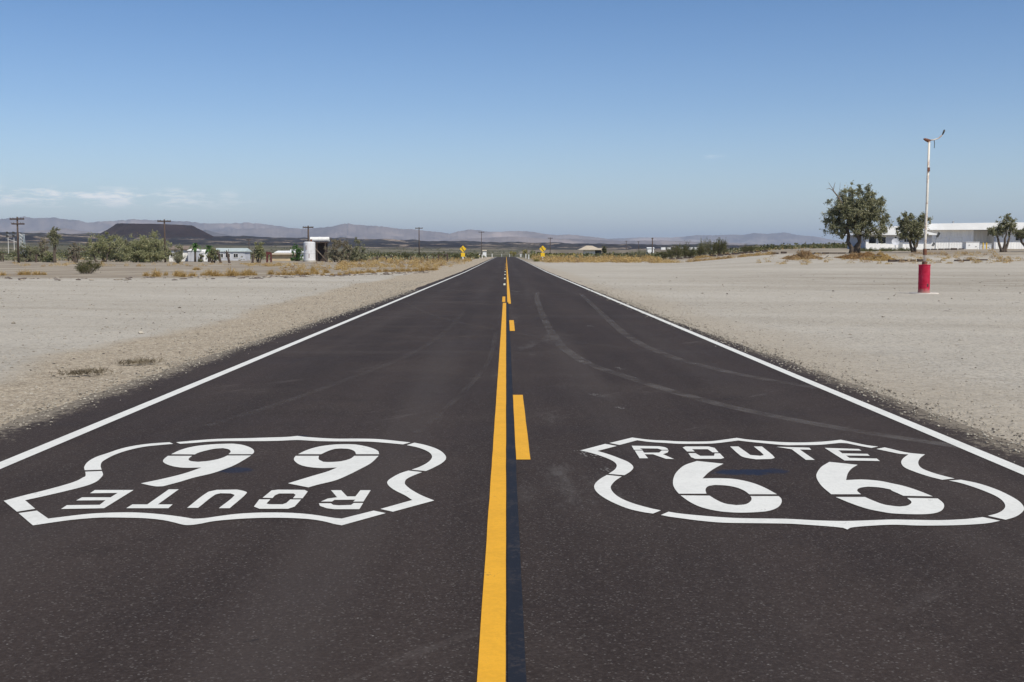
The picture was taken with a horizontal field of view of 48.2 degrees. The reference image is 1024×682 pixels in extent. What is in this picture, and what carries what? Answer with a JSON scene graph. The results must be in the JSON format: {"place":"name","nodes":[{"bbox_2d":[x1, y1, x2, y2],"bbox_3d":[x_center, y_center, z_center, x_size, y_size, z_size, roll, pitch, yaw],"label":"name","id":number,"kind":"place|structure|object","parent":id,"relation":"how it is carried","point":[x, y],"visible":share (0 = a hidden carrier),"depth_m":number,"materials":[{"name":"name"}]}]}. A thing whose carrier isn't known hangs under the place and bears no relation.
{"place":"outdoors","nodes":[
{"label":"outdoors","id":0,"kind":"place"},
{"bbox_2d":[22,228,90,233],"bbox_3d":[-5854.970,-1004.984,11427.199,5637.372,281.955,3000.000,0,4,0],"label":"mountains","id":1,"kind":"structure","parent":0,"point":[68,231],"depth_m":11407.58,"materials":[{"name":"grey stone"}]},
{"bbox_2d":[51,364,112,376],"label":"dead grass","id":2,"kind":"structure","parent":0,"point":[80,372],"depth_m":14.15,"materials":[{"name":"plant"}]},
{"bbox_2d":[110,356,165,365],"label":"dead grass","id":3,"kind":"structure","parent":0,"point":[135,361],"depth_m":15.52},
{"bbox_2d":[0,216,286,232],"bbox_3d":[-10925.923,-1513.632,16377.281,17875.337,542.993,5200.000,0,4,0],"label":"mountains","id":4,"kind":"structure","parent":0,"point":[34,224],"depth_m":16333.07,"materials":[{"name":"grey stone"}]},
{"bbox_2d":[94,223,213,238],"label":"cinder cone","id":5,"kind":"object","parent":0,"point":[135,230],"visible":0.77,"depth_m":2496.52,"materials":[{"name":"black stone"}]},
{"bbox_2d":[203,229,230,235],"bbox_3d":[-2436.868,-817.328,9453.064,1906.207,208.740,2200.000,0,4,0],"label":"mountains","id":6,"kind":"structure","parent":0,"point":[212,233],"depth_m":9432.42,"materials":[{"name":"grey stone"}]},
{"bbox_2d":[266,252,271,261],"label":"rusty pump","id":7,"kind":"object","parent":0,"point":[269,253],"visible":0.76,"depth_m":195.11,"materials":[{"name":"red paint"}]},
{"bbox_2d":[216,223,617,240],"bbox_3d":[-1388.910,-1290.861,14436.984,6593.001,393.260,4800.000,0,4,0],"label":"mountains","id":8,"kind":"structure","parent":0,"point":[348,230],"depth_m":14349.91,"materials":[{"name":"grey stone"}]},
{"bbox_2d":[0,257,1023,681],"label":"road","id":9,"kind":"structure","parent":0,"point":[612,591],"depth_m":6.27,"materials":[{"name":"black asphalt"}]},
{"bbox_2d":[5,436,445,524],"bbox_3d":[-1.780,0.898,7.855,2.606,0.001,3.127,0,4,0],"label":"route shield","id":10,"kind":"object","parent":9,"relation":"on","point":[344,468],"visible":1,"depth_m":7.42,"materials":[{"name":"white paint"}]},
{"bbox_2d":[0,261,486,468],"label":"edge line","id":11,"kind":"object","parent":9,"relation":"on","point":[28,453],"visible":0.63,"depth_m":11.43,"materials":[{"name":"white paint"}]},
{"bbox_2d":[477,303,505,681],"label":"line","id":12,"kind":"object","parent":9,"relation":"on","point":[492,658],"visible":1,"depth_m":5.59,"materials":[{"name":"yellow paint"}]},
{"bbox_2d":[506,257,510,303],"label":"line","id":13,"kind":"object","parent":9,"relation":"on","point":[508,296],"visible":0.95,"depth_m":49.34,"materials":[{"name":"yellow paint"}]},
{"bbox_2d":[509,320,514,330],"bbox_3d":[-0.006,-0.338,24.293,0.112,0.001,3.700,0,4,0],"label":"dash","id":14,"kind":"object","parent":9,"relation":"on","point":[511,326],"visible":1,"depth_m":24.15,"materials":[{"name":"yellow paint"}]},
{"bbox_2d":[506,302,526,681],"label":"sealed strip","id":15,"kind":"object","parent":9,"relation":"on","point":[516,656],"visible":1,"depth_m":5.61,"materials":[{"name":"black asphalt"}]},
{"bbox_2d":[513,395,529,458],"bbox_3d":[0.072,0.718,10.253,0.106,0.001,3.860,0,4,0],"label":"dash","id":16,"kind":"object","parent":9,"relation":"on","point":[521,443],"visible":1,"depth_m":9.76,"materials":[{"name":"yellow paint"}]},
{"bbox_2d":[523,260,1023,474],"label":"edge line","id":17,"kind":"object","parent":9,"relation":"on","point":[991,457],"visible":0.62,"depth_m":11.09,"materials":[{"name":"white paint"}]},
{"bbox_2d":[581,438,1023,528],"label":"route shield","id":18,"kind":"object","parent":9,"relation":"on","point":[690,479],"visible":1,"depth_m":7.29,"materials":[{"name":"white paint"}]},
{"bbox_2d":[0,232,1023,461],"bbox_3d":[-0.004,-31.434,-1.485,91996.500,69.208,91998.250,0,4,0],"label":"ground","id":19,"kind":"structure","parent":0,"point":[950,317],"depth_m":32.56,"materials":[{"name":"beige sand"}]},
{"bbox_2d":[6,232,15,253],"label":"signal mast","id":20,"kind":"object","parent":19,"relation":"on","point":[9,239],"visible":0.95,"depth_m":258.31,"materials":[{"name":"metal"}]},
{"bbox_2d":[10,217,24,262],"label":"utility pole","id":21,"kind":"object","parent":19,"relation":"on","point":[17,224],"visible":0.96,"depth_m":176.72,"materials":[{"name":"brown wood"}]},
{"bbox_2d":[12,241,40,261],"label":"desert shrub","id":22,"kind":"object","parent":19,"relation":"on","point":[28,252],"visible":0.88,"depth_m":194.86,"materials":[{"name":"green plant"}]},
{"bbox_2d":[33,245,44,261],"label":"desert shrub","id":23,"kind":"object","parent":19,"relation":"on","point":[41,255],"visible":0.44,"depth_m":198.72,"materials":[{"name":"green plant"}]},
{"bbox_2d":[37,237,48,261],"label":"desert tree","id":24,"kind":"object","parent":19,"relation":"on","point":[41,243],"visible":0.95,"depth_m":188.85,"materials":[{"name":"green plant"}]},
{"bbox_2d":[41,250,58,261],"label":"desert shrub","id":25,"kind":"object","parent":19,"relation":"on","point":[48,257],"visible":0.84,"depth_m":185.00,"materials":[{"name":"green plant"}]},
{"bbox_2d":[46,226,62,262],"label":"desert tree","id":26,"kind":"object","parent":19,"relation":"on","point":[54,240],"visible":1,"depth_m":180.82,"materials":[{"name":"green plant"}]},
{"bbox_2d":[67,243,85,262],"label":"desert tree","id":27,"kind":"object","parent":19,"relation":"on","point":[75,256],"visible":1,"depth_m":179.06,"materials":[{"name":"green plant"}]},
{"bbox_2d":[75,256,102,273],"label":"creosote bush","id":28,"kind":"object","parent":19,"relation":"on","point":[81,265],"visible":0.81,"depth_m":92.46,"materials":[{"name":"green plant"}]},
{"bbox_2d":[77,231,122,261],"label":"desert tree","id":29,"kind":"object","parent":19,"relation":"on","point":[97,245],"visible":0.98,"depth_m":194.74,"materials":[{"name":"green plant"}]},
{"bbox_2d":[107,234,133,261],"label":"desert tree","id":30,"kind":"object","parent":19,"relation":"on","point":[115,257],"visible":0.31,"depth_m":198.76,"materials":[{"name":"green plant"}]},
{"bbox_2d":[114,233,168,262],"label":"desert tree","id":31,"kind":"object","parent":19,"relation":"on","point":[141,252],"visible":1,"depth_m":184.41,"materials":[{"name":"green plant"}]},
{"bbox_2d":[138,229,172,261],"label":"desert tree","id":32,"kind":"object","parent":19,"relation":"on","point":[153,234],"visible":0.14,"depth_m":198.78,"materials":[{"name":"green plant"}]},
{"bbox_2d":[149,267,162,276],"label":"dry bush","id":33,"kind":"object","parent":19,"relation":"on","point":[155,274],"visible":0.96,"depth_m":79.72,"materials":[{"name":"beige plant"}]},
{"bbox_2d":[157,219,170,261],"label":"utility pole","id":34,"kind":"object","parent":19,"relation":"on","point":[164,221],"visible":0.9,"depth_m":188.79,"materials":[{"name":"brown wood"}]},
{"bbox_2d":[171,243,182,262],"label":"desert shrub","id":35,"kind":"object","parent":19,"relation":"on","point":[178,252],"visible":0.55,"depth_m":175.08,"materials":[{"name":"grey plant"}]},
{"bbox_2d":[172,253,185,263],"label":"sage bush","id":36,"kind":"object","parent":19,"relation":"on","point":[177,257],"visible":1,"depth_m":171.24,"materials":[{"name":"green plant"}]},
{"bbox_2d":[176,270,186,276],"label":"dry bush","id":37,"kind":"object","parent":19,"relation":"on","point":[182,274],"visible":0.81,"depth_m":78.36,"materials":[{"name":"beige plant"}]},
{"bbox_2d":[168,246,198,261],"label":"white house","id":38,"kind":"structure","parent":19,"relation":"on","point":[185,251],"depth_m":204.15,"materials":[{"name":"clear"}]},
{"bbox_2d":[187,249,202,260],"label":"garden shed","id":39,"kind":"structure","parent":19,"relation":"on","point":[190,256],"depth_m":202.17,"materials":[{"name":"metal"}]},
{"bbox_2d":[189,243,200,261],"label":"palm tree","id":40,"kind":"object","parent":19,"relation":"on","point":[195,246],"visible":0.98,"depth_m":196.90,"materials":[{"name":"green plant"}]},
{"bbox_2d":[200,250,207,260],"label":"garden shed","id":41,"kind":"structure","parent":19,"relation":"on","point":[204,257],"depth_m":205.20,"materials":[{"name":"metal"}]},
{"bbox_2d":[203,245,212,261],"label":"palm tree","id":42,"kind":"object","parent":19,"relation":"on","point":[208,248],"visible":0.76,"depth_m":196.88,"materials":[{"name":"green plant"}]},
{"bbox_2d":[206,248,220,262],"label":"desert tree","id":43,"kind":"object","parent":19,"relation":"on","point":[212,254],"visible":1,"depth_m":184.00,"materials":[{"name":"green plant"}]},
{"bbox_2d":[209,270,222,275],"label":"dry bush","id":44,"kind":"object","parent":19,"relation":"on","point":[214,274],"visible":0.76,"depth_m":81.21,"materials":[{"name":"beige plant"}]},
{"bbox_2d":[223,266,237,275],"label":"dry bush","id":45,"kind":"object","parent":19,"relation":"on","point":[229,272],"visible":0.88,"depth_m":81.98,"materials":[{"name":"beige plant"}]},
{"bbox_2d":[216,248,251,260],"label":"mobile home","id":46,"kind":"object","parent":19,"relation":"on","point":[235,254],"visible":0.74,"depth_m":231.12,"materials":[{"name":"metal"}]},
{"bbox_2d":[12,255,471,270],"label":"dry grass","id":47,"kind":"structure","parent":19,"relation":"on","point":[345,267],"depth_m":150.29,"materials":[{"name":"beige plant"}]},
{"bbox_2d":[240,269,249,275],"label":"dry bush","id":48,"kind":"object","parent":19,"relation":"on","point":[244,273],"visible":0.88,"depth_m":82.75,"materials":[{"name":"beige plant"}]},
{"bbox_2d":[251,241,266,262],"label":"desert tree","id":49,"kind":"object","parent":19,"relation":"on","point":[259,252],"visible":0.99,"depth_m":184.91,"materials":[{"name":"green plant"}]},
{"bbox_2d":[272,253,295,260],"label":"tan building","id":50,"kind":"structure","parent":19,"relation":"on","point":[280,256],"depth_m":225.18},
{"bbox_2d":[274,251,303,258],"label":"white house","id":51,"kind":"structure","parent":19,"relation":"on","point":[302,252],"depth_m":262.22,"materials":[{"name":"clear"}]},
{"bbox_2d":[289,244,303,260],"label":"desert tree","id":52,"kind":"object","parent":19,"relation":"on","point":[297,256],"visible":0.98,"depth_m":220.80,"materials":[{"name":"green plant"}]},
{"bbox_2d":[303,239,315,261],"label":"water tank","id":53,"kind":"object","parent":19,"relation":"on","point":[309,251],"visible":0.98,"depth_m":206.28,"materials":[{"name":"metal"}]},
{"bbox_2d":[310,237,329,261],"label":"raised tank","id":54,"kind":"object","parent":19,"relation":"on","point":[320,244],"visible":0.88,"depth_m":209.50,"materials":[{"name":"white metal"}]},
{"bbox_2d":[324,238,352,261],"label":"desert tree","id":55,"kind":"object","parent":19,"relation":"on","point":[337,255],"visible":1,"depth_m":204.02,"materials":[{"name":"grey plant"}]},
{"bbox_2d":[345,237,365,261],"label":"desert tree","id":56,"kind":"object","parent":19,"relation":"on","point":[355,253],"visible":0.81,"depth_m":207.00,"materials":[{"name":"green plant"}]},
{"bbox_2d":[358,246,366,260],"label":"desert shrub","id":57,"kind":"object","parent":19,"relation":"on","point":[364,258],"visible":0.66,"depth_m":210.96,"materials":[{"name":"green plant"}]},
{"bbox_2d":[401,251,414,258],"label":"creosote bush","id":58,"kind":"object","parent":19,"relation":"on","point":[405,254],"visible":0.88,"depth_m":268.85,"materials":[{"name":"green plant"}]},
{"bbox_2d":[372,254,447,260],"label":"rail fence","id":59,"kind":"object","parent":19,"relation":"on","point":[446,255],"visible":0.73,"depth_m":214.61,"materials":[{"name":"brown wood"}]},
{"bbox_2d":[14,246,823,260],"bbox_3d":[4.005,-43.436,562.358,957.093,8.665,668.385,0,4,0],"label":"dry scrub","id":60,"kind":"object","parent":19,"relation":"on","point":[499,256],"visible":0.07,"depth_m":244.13,"materials":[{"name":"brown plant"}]},
{"bbox_2d":[0,240,846,260],"bbox_3d":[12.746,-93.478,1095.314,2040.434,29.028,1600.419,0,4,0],"label":"desert scrub","id":61,"kind":"object","parent":19,"relation":"on","point":[66,255],"visible":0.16,"depth_m":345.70,"materials":[{"name":"green plant"}]},
{"bbox_2d":[460,246,465,258],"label":"warning sign","id":62,"kind":"object","parent":19,"relation":"on","point":[462,248],"visible":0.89,"depth_m":221.25,"materials":[{"name":"yellow metal"}]},
{"bbox_2d":[540,246,545,256],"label":"warning sign","id":63,"kind":"object","parent":19,"relation":"on","point":[542,248],"visible":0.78,"depth_m":221.32,"materials":[{"name":"yellow metal"}]},
{"bbox_2d":[532,253,582,257],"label":"desert scrub","id":64,"kind":"object","parent":19,"relation":"on","point":[562,254],"visible":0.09,"depth_m":311.58,"materials":[{"name":"plant"}]},
{"bbox_2d":[578,246,600,253],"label":"desert house","id":65,"kind":"structure","parent":19,"relation":"on","point":[589,249],"depth_m":478.71,"materials":[{"name":"white concrete"}]},
{"bbox_2d":[517,250,671,253],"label":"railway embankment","id":66,"kind":"structure","parent":19,"relation":"on","point":[575,251],"depth_m":892.75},
{"bbox_2d":[636,248,647,257],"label":"sage bush","id":67,"kind":"object","parent":19,"relation":"on","point":[640,253],"visible":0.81,"depth_m":235.06,"materials":[{"name":"green plant"}]},
{"bbox_2d":[646,247,653,253],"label":"desert shed","id":68,"kind":"structure","parent":19,"relation":"on","point":[648,249],"depth_m":438.93,"materials":[{"name":"white metal"}]},
{"bbox_2d":[529,251,772,262],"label":"dry grass","id":69,"kind":"structure","parent":19,"relation":"on","point":[554,259],"depth_m":192.19,"materials":[{"name":"plant"}]},
{"bbox_2d":[660,250,667,259],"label":"creosote bush","id":70,"kind":"object","parent":19,"relation":"on","point":[664,254],"visible":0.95,"depth_m":223.53,"materials":[{"name":"green plant"}]},
{"bbox_2d":[666,245,674,257],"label":"creosote bush","id":71,"kind":"object","parent":19,"relation":"on","point":[669,252],"visible":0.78,"depth_m":221.59,"materials":[{"name":"green plant"}]},
{"bbox_2d":[667,241,684,257],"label":"creosote bush","id":72,"kind":"object","parent":19,"relation":"on","point":[678,251],"visible":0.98,"depth_m":213.18,"materials":[{"name":"green plant"}]},
{"bbox_2d":[679,240,690,257],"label":"creosote bush","id":73,"kind":"object","parent":19,"relation":"on","point":[685,248],"visible":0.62,"depth_m":219.38,"materials":[{"name":"green plant"}]},
{"bbox_2d":[685,248,697,257],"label":"creosote bush","id":74,"kind":"object","parent":19,"relation":"on","point":[692,252],"visible":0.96,"depth_m":215.06,"materials":[{"name":"green plant"}]},
{"bbox_2d":[693,242,704,255],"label":"creosote bush","id":75,"kind":"object","parent":19,"relation":"on","point":[697,249],"visible":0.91,"depth_m":221.53,"materials":[{"name":"green plant"}]},
{"bbox_2d":[697,239,710,254],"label":"sage bush","id":76,"kind":"object","parent":19,"relation":"on","point":[704,247],"visible":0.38,"depth_m":229.33,"materials":[{"name":"green plant"}]},
{"bbox_2d":[702,241,719,255],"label":"creosote bush","id":77,"kind":"object","parent":19,"relation":"on","point":[714,247],"visible":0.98,"depth_m":211.43,"materials":[{"name":"green plant"}]},
{"bbox_2d":[711,233,728,253],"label":"creosote bush","id":78,"kind":"object","parent":19,"relation":"on","point":[719,248],"visible":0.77,"depth_m":215.14,"materials":[{"name":"green plant"}]},
{"bbox_2d":[709,250,767,256],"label":"timber beam","id":79,"kind":"structure","parent":19,"relation":"on","point":[738,253],"depth_m":195.38,"materials":[{"name":"wood"}]},
{"bbox_2d":[739,244,748,251],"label":"creosote bush","id":80,"kind":"object","parent":19,"relation":"on","point":[746,248],"visible":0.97,"depth_m":204.51,"materials":[{"name":"green plant"}]},
{"bbox_2d":[749,243,846,250],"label":"desert scrub","id":81,"kind":"object","parent":19,"relation":"on","point":[818,245],"visible":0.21,"depth_m":250.14,"materials":[{"name":"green plant"}]},
{"bbox_2d":[780,248,828,259],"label":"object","id":82,"kind":"object","parent":19,"relation":"on","point":[804,254],"visible":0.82,"depth_m":122.95,"materials":[{"name":"beige plant"}]},
{"bbox_2d":[833,251,874,258],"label":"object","id":83,"kind":"object","parent":19,"relation":"on","point":[858,255],"visible":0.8,"depth_m":121.03,"materials":[{"name":"brown plant"}]},
{"bbox_2d":[819,180,893,252],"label":"broadleaf tree","id":84,"kind":"object","parent":19,"relation":"on","point":[860,214],"visible":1,"depth_m":138.70,"materials":[{"name":"green plant"}]},
{"bbox_2d":[862,250,902,260],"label":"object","id":85,"kind":"object","parent":19,"relation":"on","point":[880,256],"visible":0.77,"depth_m":115.85,"materials":[{"name":"beige plant"}]},
{"bbox_2d":[845,226,936,249],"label":"school building","id":86,"kind":"structure","parent":19,"relation":"on","point":[872,242],"depth_m":185.55,"materials":[{"name":"white concrete"}]},
{"bbox_2d":[868,236,876,243],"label":"window","id":87,"kind":"structure","parent":86,"relation":"in","point":[871,240],"depth_m":185.55,"materials":[{"name":"black glass"}]},
{"bbox_2d":[878,236,885,243],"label":"window","id":88,"kind":"structure","parent":86,"relation":"in","point":[884,241],"depth_m":185.60,"materials":[{"name":"black glass"}]},
{"bbox_2d":[892,238,899,247],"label":"satellite dish","id":89,"kind":"object","parent":19,"relation":"on","point":[895,241],"visible":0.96,"depth_m":179.48,"materials":[{"name":"metal"}]},
{"bbox_2d":[888,259,922,261],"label":"timber beam","id":90,"kind":"structure","parent":19,"relation":"on","point":[894,260],"depth_m":111.82,"materials":[{"name":"brown wood"}]},
{"bbox_2d":[895,211,932,252],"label":"broadleaf tree","id":91,"kind":"object","parent":19,"relation":"on","point":[908,228],"visible":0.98,"depth_m":144.94,"materials":[{"name":"green plant"}]},
{"bbox_2d":[910,264,938,293],"bbox_3d":[16.075,-2.402,44.628,1.120,1.160,1.120,0,4,0],"label":"red drum","id":92,"kind":"object","parent":19,"relation":"on","point":[923,279],"visible":0.99,"depth_m":44.45,"materials":[{"name":"paint"}]},
{"bbox_2d":[922,129,944,264],"bbox_3d":[16.317,-5.570,44.391,0.838,5.214,0.195,0,4,0],"label":"lamp pole","id":93,"kind":"object","parent":92,"relation":"on","point":[924,262],"visible":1,"depth_m":44.36,"materials":[{"name":"white metal"}]},
{"bbox_2d":[923,237,962,248],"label":"wire fence","id":94,"kind":"object","parent":19,"relation":"on","point":[941,243],"visible":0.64,"depth_m":171.71,"materials":[{"name":"metal"}]},
{"bbox_2d":[927,248,963,249],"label":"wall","id":95,"kind":"structure","parent":19,"relation":"on","point":[947,249],"depth_m":164.68,"materials":[{"name":"grey concrete"}]},
{"bbox_2d":[962,242,978,248],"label":"utility cabinet","id":96,"kind":"object","parent":19,"relation":"on","point":[970,245],"visible":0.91,"depth_m":179.76,"materials":[{"name":"metal"}]},
{"bbox_2d":[923,221,1023,248],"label":"white hall","id":97,"kind":"structure","parent":19,"relation":"on","point":[971,232],"depth_m":189.62,"materials":[{"name":"metal"}]},
{"bbox_2d":[979,244,990,248],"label":"utility cabinet","id":98,"kind":"object","parent":19,"relation":"on","point":[988,246],"visible":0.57,"depth_m":183.77,"materials":[{"name":"metal"}]},
{"bbox_2d":[986,213,1019,251],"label":"broadleaf tree","id":99,"kind":"object","parent":19,"relation":"on","point":[1003,226],"visible":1,"depth_m":142.52,"materials":[{"name":"green plant"}]},
{"bbox_2d":[1012,226,1023,245],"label":"broadleaf tree","id":100,"kind":"object","parent":19,"relation":"on","point":[1020,232],"visible":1,"depth_m":142.62,"materials":[{"name":"green plant"}]},
{"bbox_2d":[0,0,1023,241],"label":"sky","id":101,"kind":"structure","parent":0,"point":[607,119],"materials":[{"name":"blue"}]},
{"bbox_2d":[446,237,768,244],"bbox_3d":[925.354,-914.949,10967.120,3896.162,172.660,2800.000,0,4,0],"label":"mountains","id":102,"kind":"structure","parent":0,"point":[538,240],"depth_m":10930.59,"materials":[{"name":"grey stone"}]},
{"bbox_2d":[612,232,846,244],"bbox_3d":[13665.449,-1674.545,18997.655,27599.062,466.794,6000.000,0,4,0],"label":"mountains","id":103,"kind":"structure","parent":0,"point":[773,238],"depth_m":18841.21,"materials":[{"name":"grey stone"}]},
{"bbox_2d":[814,252,845,253],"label":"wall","id":104,"kind":"structure","parent":0,"point":[830,253],"depth_m":136.61,"materials":[{"name":"grey concrete"}]},
{"bbox_2d":[860,247,916,251],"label":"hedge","id":105,"kind":"object","parent":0,"point":[870,249],"visible":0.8,"depth_m":156.53,"materials":[{"name":"green plant"}]},
{"bbox_2d":[756,248,1023,264],"bbox_3d":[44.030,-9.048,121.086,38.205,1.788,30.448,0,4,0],"label":"dry grass","id":106,"kind":"structure","parent":0,"point":[941,252],"depth_m":115.94,"materials":[{"name":"beige plant"}]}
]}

